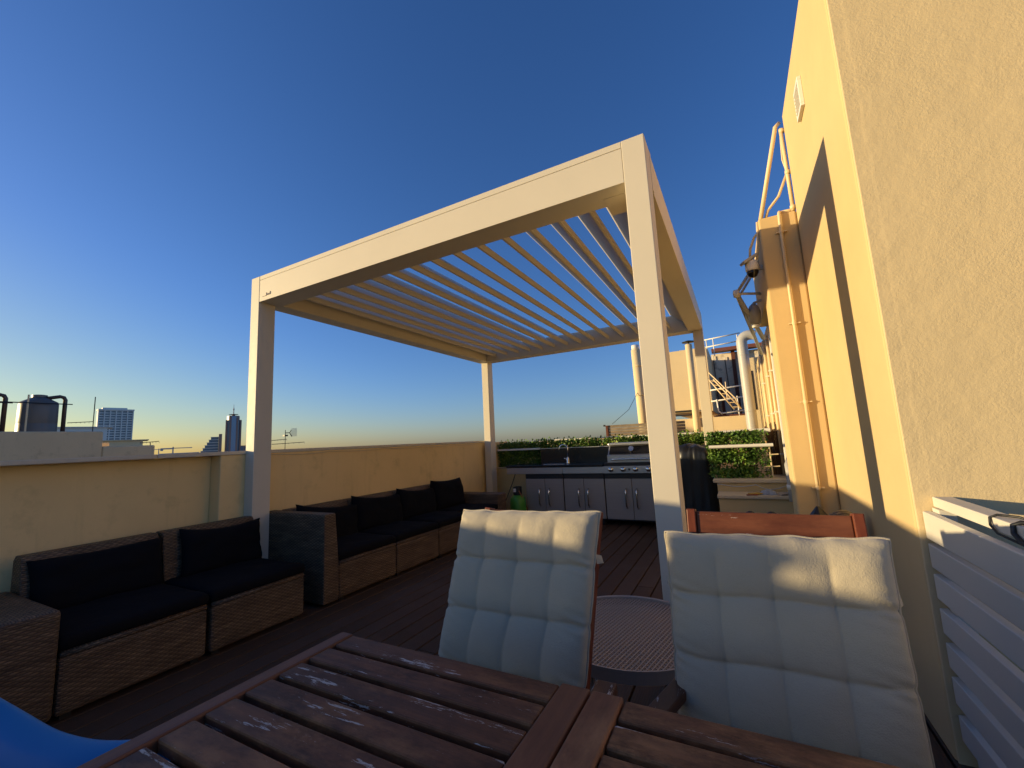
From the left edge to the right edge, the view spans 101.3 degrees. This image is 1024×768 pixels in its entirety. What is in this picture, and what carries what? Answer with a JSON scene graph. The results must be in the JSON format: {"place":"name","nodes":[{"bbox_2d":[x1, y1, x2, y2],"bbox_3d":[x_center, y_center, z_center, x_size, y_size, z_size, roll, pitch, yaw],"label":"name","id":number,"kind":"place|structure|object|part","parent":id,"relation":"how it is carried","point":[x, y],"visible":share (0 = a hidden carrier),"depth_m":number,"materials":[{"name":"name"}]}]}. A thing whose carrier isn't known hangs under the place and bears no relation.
{"place":"outdoors","nodes":[
{"label":"outdoors","id":0,"kind":"place"},
{"bbox_2d":[0,431,154,465],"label":"neighbour roof","id":1,"kind":"structure","parent":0,"point":[43,445],"depth_m":6.17,"materials":[{"name":"concrete"}]},
{"bbox_2d":[0,395,72,431],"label":"water tank","id":2,"kind":"object","parent":1,"relation":"on","point":[37,413],"visible":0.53,"depth_m":10.40,"materials":[{"name":"grey metal"}]},
{"bbox_2d":[47,395,67,430],"bbox_3d":[-11.754,1.156,10.793,0.110,1.765,0.406,-7,-9,28],"label":"overflow pipe","id":3,"kind":"object","parent":2,"relation":"attached to","point":[63,415],"visible":0.56,"depth_m":10.93,"materials":[{"name":"black metal"}]},
{"bbox_2d":[67,397,95,430],"bbox_3d":[-14.316,1.608,13.913,0.619,2.400,0.242,5,-11,-45],"label":"radio mast","id":4,"kind":"object","parent":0,"point":[89,421],"visible":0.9,"depth_m":14.16,"materials":[{"name":"black metal"}]},
{"bbox_2d":[57,426,113,439],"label":"building","id":5,"kind":"structure","parent":0,"point":[103,429],"depth_m":141.17,"materials":[{"name":"concrete"}]},
{"bbox_2d":[96,408,134,439],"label":"building","id":6,"kind":"structure","parent":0,"point":[120,420],"depth_m":437.08,"materials":[{"name":"concrete"}]},
{"bbox_2d":[102,439,148,445],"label":"building","id":7,"kind":"structure","parent":0,"point":[124,442],"depth_m":43.89,"materials":[{"name":"white concrete"}]},
{"bbox_2d":[160,447,191,452],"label":"tower crane","id":8,"kind":"object","parent":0,"point":[172,448],"visible":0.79,"depth_m":386.04,"materials":[{"name":"grey metal"}]},
{"bbox_2d":[200,434,221,456],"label":"terraced block","id":9,"kind":"structure","parent":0,"point":[214,444],"depth_m":567.28,"materials":[{"name":"grey glass"}]},
{"bbox_2d":[224,408,241,451],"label":"office tower","id":10,"kind":"structure","parent":0,"point":[233,427],"depth_m":738.33,"materials":[{"name":"blue glass"}]},
{"bbox_2d":[240,445,245,454],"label":"office block","id":11,"kind":"structure","parent":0,"point":[243,448],"depth_m":668.28,"materials":[{"name":"glass"}]},
{"bbox_2d":[271,428,304,444],"bbox_3d":[-6.550,2.061,12.200,0.932,1.536,0.169,1,-9,-28],"label":"aerial","id":12,"kind":"object","parent":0,"point":[285,435],"visible":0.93,"depth_m":12.26,"materials":[{"name":"black metal"}]},
{"bbox_2d":[0,0,798,458],"label":"sky","id":13,"kind":"structure","parent":0,"point":[159,159],"materials":[{"name":"blue"}]},
{"bbox_2d":[554,431,714,440],"bbox_3d":[1.847,0.839,6.723,2.540,0.025,0.030,-7,-9,28],"label":"rail","id":14,"kind":"object","parent":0,"point":[618,436],"visible":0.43,"depth_m":6.83,"materials":[{"name":"white metal"}]},
{"bbox_2d":[631,344,647,434],"bbox_3d":[2.421,0.686,7.749,0.215,2.872,0.178,-7,-9,28],"label":"flue pipe","id":15,"kind":"object","parent":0,"point":[638,376],"visible":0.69,"depth_m":7.79,"materials":[{"name":"white metal"}]},
{"bbox_2d":[513,432,770,473],"bbox_3d":[2.194,1.773,8.208,4.900,1.465,0.200,-7,-9,28],"label":"hedge","id":16,"kind":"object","parent":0,"point":[758,470],"depth_m":7.09,"materials":[{"name":"green plant"}]},
{"bbox_2d":[682,340,700,431],"bbox_3d":[3.457,0.617,7.884,0.230,2.940,0.230,-7,-9,28],"label":"flue pipe","id":17,"kind":"object","parent":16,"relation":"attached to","point":[693,387],"visible":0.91,"depth_m":7.92,"materials":[{"name":"white metal"}]},
{"bbox_2d":[603,421,685,436],"bbox_3d":[2.246,0.977,7.138,1.350,0.645,0.060,-7,-9,28],"label":"board screen","id":18,"kind":"object","parent":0,"point":[640,429],"visible":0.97,"depth_m":7.25,"materials":[{"name":"wood"}]},
{"bbox_2d":[669,342,761,432],"bbox_3d":[7.320,0.741,10.640,6.100,3.660,6.300,-7,-9,28],"label":"rooftop plant room","id":19,"kind":"object","parent":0,"point":[722,368],"visible":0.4,"depth_m":9.49,"materials":[{"name":"paint"}]},
{"bbox_2d":[704,332,739,355],"bbox_3d":[4.676,-0.870,9.330,0.722,0.454,0.028,-7,-9,28],"label":"guard rail","id":20,"kind":"object","parent":19,"relation":"on","point":[713,345],"visible":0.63,"depth_m":9.38,"materials":[{"name":"white metal"}]},
{"bbox_2d":[708,373,741,408],"bbox_3d":[4.253,0.047,8.447,0.564,0.971,0.050,-9,-10,38],"label":"stair ladder","id":21,"kind":"object","parent":19,"relation":"attached to","point":[726,393],"visible":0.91,"depth_m":8.42,"materials":[{"name":"beige metal"}]},
{"bbox_2d":[710,385,744,415],"bbox_3d":[4.587,0.358,8.896,0.782,0.656,0.042,-7,-9,28],"label":"guard rail","id":22,"kind":"object","parent":19,"relation":"on","point":[717,400],"visible":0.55,"depth_m":8.89,"materials":[{"name":"white metal"}]},
{"bbox_2d":[749,357,762,427],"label":"wall","id":23,"kind":"structure","parent":0,"point":[753,361],"depth_m":7.99,"materials":[{"name":"beige paint"}]},
{"bbox_2d":[751,371,756,409],"bbox_3d":[4.604,0.116,8.000,0.030,0.750,0.009,-7,-9,28],"label":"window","id":24,"kind":"structure","parent":23,"relation":"in","point":[751,371],"depth_m":8.00,"materials":[{"name":"black glass"}]},
{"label":"roof slab","id":25,"kind":"structure","parent":0,"visible":0},
{"bbox_2d":[0,441,505,592],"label":"parapet wall","id":26,"kind":"structure","parent":25,"relation":"on","point":[47,504],"depth_m":3.21,"materials":[{"name":"paint"}]},
{"bbox_2d":[271,444,472,454],"bbox_3d":[-1.387,0.794,5.200,0.008,0.021,3.360,-7,-9,28],"label":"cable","id":27,"kind":"object","parent":26,"relation":"attached to","point":[362,450],"visible":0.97,"depth_m":4.69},
{"bbox_2d":[45,520,975,767],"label":"deck","id":28,"kind":"structure","parent":25,"relation":"on","point":[407,608],"depth_m":2.71,"materials":[{"name":"brown wood"}]},
{"bbox_2d":[0,697,170,767],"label":"plastic chair","id":29,"kind":"object","parent":28,"relation":"on","point":[27,740],"visible":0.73,"depth_m":0.84,"materials":[{"name":"blue plastic"}]},
{"bbox_2d":[0,532,206,722],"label":"sofa module","id":30,"kind":"object","parent":28,"relation":"on","point":[43,678],"visible":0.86,"depth_m":2.06,"materials":[{"name":"brown wicker"}]},
{"bbox_2d":[58,583,208,650],"bbox_3d":[-2.246,1.279,2.394,0.625,0.087,0.635,-7,-9,28],"label":"seat cushion","id":31,"kind":"object","parent":30,"relation":"on","point":[92,620],"visible":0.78,"depth_m":2.29,"materials":[{"name":"black fabric"}]},
{"bbox_2d":[26,536,164,609],"bbox_3d":[-2.490,1.160,2.556,0.175,0.311,0.633,-7,-9,28],"label":"back cushion","id":32,"kind":"object","parent":31,"relation":"on","point":[57,583],"visible":0.92,"depth_m":2.48,"materials":[{"name":"black fabric"}]},
{"bbox_2d":[156,516,303,654],"bbox_3d":[-2.006,1.359,2.989,0.775,0.684,0.620,-7,-9,28],"label":"sofa module","id":33,"kind":"object","parent":28,"relation":"on","point":[236,617],"visible":0.52,"depth_m":2.82,"materials":[{"name":"brown wicker"}]},
{"bbox_2d":[165,558,304,601],"bbox_3d":[-1.942,1.342,2.958,0.625,0.086,0.624,-7,-9,28],"label":"seat cushion","id":34,"kind":"object","parent":33,"relation":"on","point":[219,583],"visible":0.87,"depth_m":2.82,"materials":[{"name":"black fabric"}]},
{"bbox_2d":[179,518,261,576],"bbox_3d":[-2.160,1.215,3.148,0.184,0.354,0.584,-7,-9,28],"label":"back cushion","id":35,"kind":"object","parent":34,"relation":"on","point":[206,549],"visible":0.96,"depth_m":3.06,"materials":[{"name":"black fabric"}]},
{"bbox_2d":[268,499,395,604],"bbox_3d":[-1.599,1.439,3.741,0.780,0.689,0.783,-7,-9,28],"label":"sofa module","id":36,"kind":"object","parent":28,"relation":"on","point":[308,540],"visible":0.76,"depth_m":3.38,"materials":[{"name":"brown wicker"}]},
{"bbox_2d":[337,532,395,559],"bbox_3d":[-1.503,1.429,3.775,0.625,0.091,0.640,-7,-9,28],"label":"seat cushion","id":37,"kind":"object","parent":36,"relation":"on","point":[353,544],"visible":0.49,"depth_m":3.68,"materials":[{"name":"black fabric"}]},
{"bbox_2d":[296,504,357,536],"bbox_3d":[-1.709,1.302,3.925,0.202,0.436,0.719,-7,-9,28],"label":"back cushion","id":38,"kind":"object","parent":37,"relation":"on","point":[346,517],"visible":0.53,"depth_m":3.97,"materials":[{"name":"black fabric"}]},
{"bbox_2d":[343,492,438,575],"bbox_3d":[-1.266,1.510,4.364,0.775,0.684,0.622,-7,-9,28],"label":"sofa module","id":39,"kind":"object","parent":28,"relation":"on","point":[413,551],"visible":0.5,"depth_m":4.16,"materials":[{"name":"brown wicker"}]},
{"bbox_2d":[359,521,437,541],"bbox_3d":[-1.203,1.493,4.332,0.625,0.086,0.624,-7,-9,28],"label":"seat cushion","id":40,"kind":"object","parent":39,"relation":"on","point":[400,530],"visible":0.75,"depth_m":4.19,"materials":[{"name":"black fabric"}]},
{"bbox_2d":[351,494,402,531],"bbox_3d":[-1.421,1.360,4.477,0.208,0.417,0.719,-7,-9,28],"label":"back cushion","id":41,"kind":"object","parent":40,"relation":"on","point":[374,512],"visible":0.82,"depth_m":4.36,"materials":[{"name":"black fabric"}]},
{"bbox_2d":[387,485,460,557],"bbox_3d":[-0.969,1.571,4.917,0.775,0.684,0.622,-7,-9,28],"label":"sofa module","id":42,"kind":"object","parent":28,"relation":"on","point":[448,536],"visible":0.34,"depth_m":4.61,"materials":[{"name":"brown wicker"}]},
{"bbox_2d":[403,511,462,527],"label":"seat cushion","id":43,"kind":"object","parent":42,"relation":"on","point":[442,518],"visible":0.69,"depth_m":4.72,"materials":[{"name":"black fabric"}]},
{"bbox_2d":[396,488,436,519],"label":"back cushion","id":44,"kind":"object","parent":43,"relation":"on","point":[417,502],"visible":0.84,"depth_m":4.91,"materials":[{"name":"black fabric"}]},
{"bbox_2d":[426,484,505,509],"bbox_3d":[-0.615,1.642,5.563,0.785,0.684,0.842,-7,-9,28],"label":"sofa module","id":45,"kind":"object","parent":28,"relation":"on","point":[498,499],"visible":0.12,"depth_m":5.69,"materials":[{"name":"brown wicker"}]},
{"bbox_2d":[439,503,497,511],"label":"seat cushion","id":46,"kind":"object","parent":45,"relation":"on","point":[468,506],"visible":0.38,"depth_m":5.36,"materials":[{"name":"black fabric"}]},
{"bbox_2d":[430,477,464,510],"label":"back cushion","id":47,"kind":"object","parent":46,"relation":"on","point":[449,493],"visible":0.88,"depth_m":5.42,"materials":[{"name":"black fabric"}]},
{"bbox_2d":[244,133,713,601],"bbox_3d":[0.165,0.409,4.531,3.503,2.768,3.993,-7,-9,28],"label":"pergola","id":48,"kind":"object","parent":28,"relation":"on","point":[342,287],"visible":0.95,"depth_m":3.40,"materials":[{"name":"beige metal"}]},
{"bbox_2d":[76,632,900,767],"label":"garden table","id":49,"kind":"object","parent":28,"relation":"on","point":[343,700],"visible":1,"depth_m":0.68,"materials":[{"name":"brown wood"}]},
{"bbox_2d":[510,486,527,510],"bbox_3d":[0.092,1.773,6.172,0.236,0.519,0.245,-7,-9,28],"label":"gas bottle","id":50,"kind":"object","parent":28,"relation":"on","point":[517,501],"visible":0.69,"depth_m":6.10,"materials":[{"name":"green paint"}]},
{"bbox_2d":[438,507,617,695],"bbox_3d":[-0.040,0.855,1.065,0.668,0.967,0.635,-7,-9,28],"label":"garden chair","id":51,"kind":"object","parent":28,"relation":"on","point":[522,598],"visible":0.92,"depth_m":1.23,"materials":[{"name":"grey fabric"}]},
{"bbox_2d":[506,447,573,510],"bbox_3d":[0.442,1.521,6.414,0.914,1.050,0.586,-7,-9,28],"label":"kitchen cabinet","id":52,"kind":"object","parent":28,"relation":"on","point":[545,491],"visible":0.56,"depth_m":6.18,"materials":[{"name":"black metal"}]},
{"bbox_2d":[497,448,539,450],"bbox_3d":[0.104,1.093,7.001,0.800,0.030,0.018,-7,-9,28],"label":"rail","id":53,"kind":"object","parent":52,"relation":"attached to","point":[518,449],"visible":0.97,"depth_m":7.00,"materials":[{"name":"grey metal"}]},
{"bbox_3d":[0.342,1.666,6.166,0.306,0.530,0.084,-7,-9,28],"label":"door","id":54,"kind":"part","parent":52,"relation":"part of","materials":[{"name":"metal"}]},
{"bbox_3d":[0.605,1.634,6.028,0.279,0.530,0.084,-7,-9,28],"label":"door","id":55,"kind":"part","parent":52,"relation":"part of","materials":[{"name":"metal"}]},
{"bbox_2d":[562,446,608,524],"bbox_3d":[1.108,1.440,6.065,0.594,1.050,0.586,-7,-9,28],"label":"kitchen cabinet","id":56,"kind":"object","parent":28,"relation":"on","point":[584,483],"visible":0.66,"depth_m":5.89,"materials":[{"name":"black metal"}]},
{"bbox_2d":[559,444,569,463],"bbox_3d":[0.778,1.048,6.289,0.163,0.289,0.048,-7,-9,28],"label":"kitchen tap","id":57,"kind":"object","parent":56,"relation":"on","point":[567,459],"visible":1,"depth_m":6.26,"materials":[{"name":"silver metal"}]},
{"bbox_3d":[0.870,1.602,5.888,0.292,0.530,0.084,-7,-9,28],"label":"door","id":58,"kind":"part","parent":56,"relation":"part of","materials":[{"name":"metal"}]},
{"bbox_3d":[1.129,1.571,5.753,0.284,0.530,0.084,-7,-9,28],"label":"door","id":59,"kind":"part","parent":56,"relation":"part of","materials":[{"name":"metal"}]},
{"bbox_2d":[603,441,655,521],"bbox_3d":[1.711,1.311,5.751,0.782,1.022,0.592,-7,-9,28],"label":"gas grill","id":60,"kind":"object","parent":28,"relation":"on","point":[627,473],"visible":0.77,"depth_m":5.58,"materials":[{"name":"silver metal"}]},
{"bbox_2d":[605,479,634,519],"bbox_3d":[1.425,1.535,5.597,0.356,0.530,0.084,-7,-9,28],"label":"door","id":61,"kind":"structure","parent":60,"relation":"in","point":[619,494],"depth_m":5.61,"materials":[{"name":"metal"}]},
{"bbox_2d":[632,478,655,520],"bbox_3d":[1.765,1.493,5.419,0.406,0.530,0.084,-7,-9,28],"label":"door","id":62,"kind":"structure","parent":60,"relation":"in","point":[643,497],"depth_m":5.47,"materials":[{"name":"metal"}]},
{"bbox_2d":[590,595,674,690],"bbox_3d":[0.460,1.161,1.593,0.650,0.456,0.650,-7,-9,28],"label":"side table","id":63,"kind":"object","parent":28,"relation":"on","point":[633,643],"visible":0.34,"depth_m":1.53,"materials":[{"name":"metal"}]},
{"bbox_2d":[679,443,719,531],"bbox_3d":[2.265,1.237,5.059,0.446,1.041,0.534,-7,-9,28],"label":"barbecue cover","id":64,"kind":"object","parent":28,"relation":"on","point":[700,489],"visible":0.52,"depth_m":4.85,"materials":[{"name":"black fabric"}]},
{"bbox_2d":[713,474,793,513],"bbox_3d":[2.465,1.338,4.259,0.689,0.750,0.850,-7,-9,28],"label":"stepped planter","id":65,"kind":"object","parent":28,"relation":"on","point":[734,499],"visible":0.34,"depth_m":4.04,"materials":[{"name":"beige paint"}]},
{"bbox_2d":[704,429,772,477],"bbox_3d":[2.407,0.751,4.471,0.633,0.544,0.272,-7,-9,28],"label":"hedge","id":66,"kind":"object","parent":65,"relation":"on","point":[748,457],"visible":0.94,"depth_m":4.43,"materials":[{"name":"green plant"}]},
{"bbox_2d":[709,443,772,448],"bbox_3d":[2.366,0.643,4.360,0.590,0.034,0.034,-7,-9,28],"label":"rail","id":67,"kind":"object","parent":66,"relation":"attached to","point":[742,445],"visible":1,"depth_m":4.34,"materials":[{"name":"white metal"}]},
{"bbox_2d":[723,428,769,432],"bbox_3d":[2.516,0.516,4.567,0.500,0.050,0.049,-7,-9,28],"label":"rail","id":68,"kind":"object","parent":66,"relation":"attached to","point":[765,430],"visible":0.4,"depth_m":4.51,"materials":[{"name":"white metal"}]},
{"bbox_2d":[761,434,768,474],"bbox_3d":[2.718,0.753,4.513,0.025,0.449,0.020,-7,-9,28],"label":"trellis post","id":69,"kind":"object","parent":65,"relation":"on","point":[766,455],"visible":0.36,"depth_m":4.50,"materials":[{"name":"brown wood"}]},
{"bbox_2d":[760,489,777,494],"bbox_3d":[2.423,1.020,3.969,0.150,0.053,0.120,-7,-9,28],"label":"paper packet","id":70,"kind":"object","parent":65,"relation":"on","point":[768,492],"visible":0.95,"depth_m":3.94},
{"bbox_2d":[762,446,779,477],"bbox_3d":[2.634,0.785,4.269,0.145,0.329,0.014,-7,-9,28],"label":"trellis ladder","id":71,"kind":"object","parent":65,"relation":"on","point":[771,466],"visible":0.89,"depth_m":4.26,"materials":[{"name":"beige wood"}]},
{"bbox_2d":[764,422,782,474],"bbox_3d":[2.842,0.693,4.553,0.131,0.570,0.017,-7,-9,28],"label":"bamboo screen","id":72,"kind":"object","parent":65,"relation":"on","point":[772,436],"visible":0.77,"depth_m":4.54,"materials":[{"name":"brown wood"}]},
{"bbox_2d":[648,509,934,767],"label":"garden chair","id":73,"kind":"object","parent":28,"relation":"on","point":[791,627],"visible":0.93,"depth_m":0.97,"materials":[{"name":"grey fabric"}]},
{"bbox_2d":[810,506,827,514],"bbox_3d":[1.912,1.100,2.558,0.222,0.692,0.222,-4,-8,5],"label":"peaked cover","id":74,"kind":"object","parent":28,"relation":"on","point":[817,510],"visible":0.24,"depth_m":2.58,"materials":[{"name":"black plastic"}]},
{"bbox_2d":[829,510,851,515],"bbox_3d":[1.758,1.030,2.158,0.156,0.738,0.156,-7,-9,28],"label":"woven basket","id":75,"kind":"object","parent":28,"relation":"on","point":[843,512],"visible":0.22,"depth_m":2.19,"materials":[{"name":"brown wicker"}]},
{"bbox_2d":[923,497,1023,767],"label":"slat fence","id":76,"kind":"object","parent":28,"relation":"on","point":[988,680],"visible":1,"depth_m":1.25,"materials":[{"name":"white paint"}]},
{"bbox_2d":[988,514,1023,546],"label":"bag strap","id":77,"kind":"object","parent":76,"relation":"hanging from","point":[1016,536],"visible":1,"depth_m":1.09,"materials":[{"name":"black fabric"}]},
{"bbox_2d":[496,464,718,509],"bbox_3d":[1.357,1.668,6.525,3.436,0.820,0.460,-7,-9,28],"label":"planter trough","id":78,"kind":"object","parent":25,"relation":"on","point":[504,481],"visible":0.16,"depth_m":7.03,"materials":[{"name":"paint"}]},
{"bbox_2d":[497,429,704,466],"bbox_3d":[1.301,1.062,6.586,3.456,0.567,0.313,-7,-9,28],"label":"hedge","id":79,"kind":"object","parent":78,"relation":"on","point":[506,458],"visible":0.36,"depth_m":6.85,"materials":[{"name":"green plant"}]},
{"bbox_2d":[754,0,1023,767],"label":"rooftop building","id":80,"kind":"structure","parent":25,"relation":"on","point":[903,224],"depth_m":1.68,"materials":[{"name":"beige paint"}]},
{"bbox_2d":[736,330,758,428],"bbox_3d":[4.266,0.499,7.347,0.342,2.948,0.182,-7,-9,28],"label":"exhaust duct","id":81,"kind":"object","parent":80,"relation":"attached to","point":[743,338],"visible":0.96,"depth_m":7.40,"materials":[{"name":"white metal"}]},
{"bbox_2d":[740,253,757,266],"bbox_3d":[1.840,-0.966,3.269,0.113,0.076,0.070,-4,-8,5],"label":"floodlight","id":82,"kind":"object","parent":80,"relation":"attached to","point":[753,256],"visible":0.93,"depth_m":3.23,"materials":[{"name":"grey plastic"}]},
{"bbox_2d":[733,260,765,354],"bbox_3d":[2.245,-0.674,3.996,0.232,0.691,1.020,-7,-9,28],"label":"pipe bracket","id":83,"kind":"object","parent":80,"relation":"attached to","point":[737,293],"visible":0.91,"depth_m":3.77,"materials":[{"name":"grey metal"}]},
{"bbox_2d":[749,234,755,256],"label":"conduit pipe","id":84,"kind":"object","parent":80,"relation":"attached to","point":[752,242],"visible":0.74,"depth_m":3.27,"materials":[{"name":"grey metal"}]},
{"bbox_2d":[745,259,762,277],"bbox_3d":[1.885,-0.893,3.264,0.124,0.137,0.101,-7,-9,28],"label":"security camera","id":85,"kind":"object","parent":80,"relation":"attached to","point":[752,266],"visible":0.97,"depth_m":3.24,"materials":[{"name":"white paint"}]},
{"bbox_2d":[748,299,761,327],"bbox_3d":[2.171,-0.626,3.753,0.110,0.250,0.099,-2,-8,-9],"label":"wall lantern","id":86,"kind":"object","parent":80,"relation":"attached to","point":[754,316],"depth_m":3.72,"materials":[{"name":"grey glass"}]},
{"bbox_2d":[756,222,759,269],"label":"conduit pipe","id":87,"kind":"object","parent":80,"relation":"attached to","point":[757,237],"visible":0.84,"depth_m":3.23,"materials":[{"name":"beige metal"}]},
{"bbox_2d":[758,351,769,427],"bbox_3d":[3.534,0.351,5.818,0.040,1.700,0.044,-7,-9,28],"label":"downpipe","id":88,"kind":"object","parent":80,"relation":"attached to","point":[764,391],"visible":0.61,"depth_m":5.84,"materials":[{"name":"beige metal"}]},
{"bbox_2d":[762,341,774,428],"bbox_3d":[3.111,0.289,5.026,0.040,1.650,0.044,-7,-9,28],"label":"downpipe","id":89,"kind":"object","parent":80,"relation":"attached to","point":[768,382],"visible":0.62,"depth_m":5.05,"materials":[{"name":"beige metal"}]},
{"bbox_2d":[758,122,780,219],"bbox_3d":[1.972,-1.633,3.217,0.228,0.744,0.043,-7,-9,28],"label":"conduit pipe","id":90,"kind":"object","parent":80,"relation":"attached to","point":[768,170],"visible":1,"depth_m":3.21,"materials":[{"name":"beige metal"}]},
{"bbox_2d":[764,175,785,217],"bbox_3d":[2.003,-1.426,3.186,0.189,0.312,0.020,-7,-9,28],"label":"conduit pipe","id":91,"kind":"object","parent":80,"relation":"attached to","point":[776,198],"visible":0.98,"depth_m":3.17,"materials":[{"name":"beige metal"}]},
{"bbox_2d":[765,336,785,474],"bbox_3d":[2.853,0.261,4.540,0.040,1.600,0.044,-7,-9,28],"label":"downpipe","id":92,"kind":"object","parent":80,"relation":"attached to","point":[775,404],"visible":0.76,"depth_m":4.54,"materials":[{"name":"beige metal"}]},
{"bbox_2d":[779,137,784,168],"bbox_3d":[2.063,-1.695,3.178,0.039,0.381,0.020,-7,-9,28],"label":"cable","id":93,"kind":"object","parent":80,"relation":"attached to","point":[781,154],"visible":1,"depth_m":3.19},
{"bbox_2d":[778,128,795,210],"bbox_3d":[2.067,-1.615,3.155,0.036,0.665,0.038,-7,-9,28],"label":"conduit pipe","id":94,"kind":"object","parent":80,"relation":"attached to","point":[787,173],"visible":0.98,"depth_m":3.15,"materials":[{"name":"beige metal"}]},
{"bbox_2d":[784,457,792,501],"bbox_3d":[2.361,0.808,3.522,0.098,0.369,0.658,-7,-9,28],"label":"waste pipe","id":95,"kind":"object","parent":80,"relation":"attached to","point":[788,482],"visible":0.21,"depth_m":3.59,"materials":[{"name":"grey plastic"}]},
{"bbox_2d":[793,76,804,122],"bbox_3d":[1.734,-1.720,2.542,0.023,0.190,0.160,-7,-9,28],"label":"vent grille","id":96,"kind":"object","parent":80,"relation":"attached to","point":[799,101],"visible":1,"depth_m":2.50,"materials":[{"name":"white paint"}]},
{"bbox_2d":[776,208,824,509],"bbox_3d":[2.096,0.070,2.945,0.145,2.780,0.078,-7,-9,28],"label":"drain pipe","id":97,"kind":"object","parent":80,"relation":"attached to","point":[794,323],"visible":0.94,"depth_m":2.97,"materials":[{"name":"metal"}]},
{"bbox_3d":[-12.696,1.050,9.627,0.780,1.750,1.400,-7,-9,28],"label":"water tank","id":98,"kind":"object","parent":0,"visible":0},
{"bbox_2d":[0,393,7,431],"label":"overflow pipe","id":99,"kind":"object","parent":98,"relation":"attached to","point":[3,414],"visible":0.66,"depth_m":10.18,"materials":[{"name":"black metal"}]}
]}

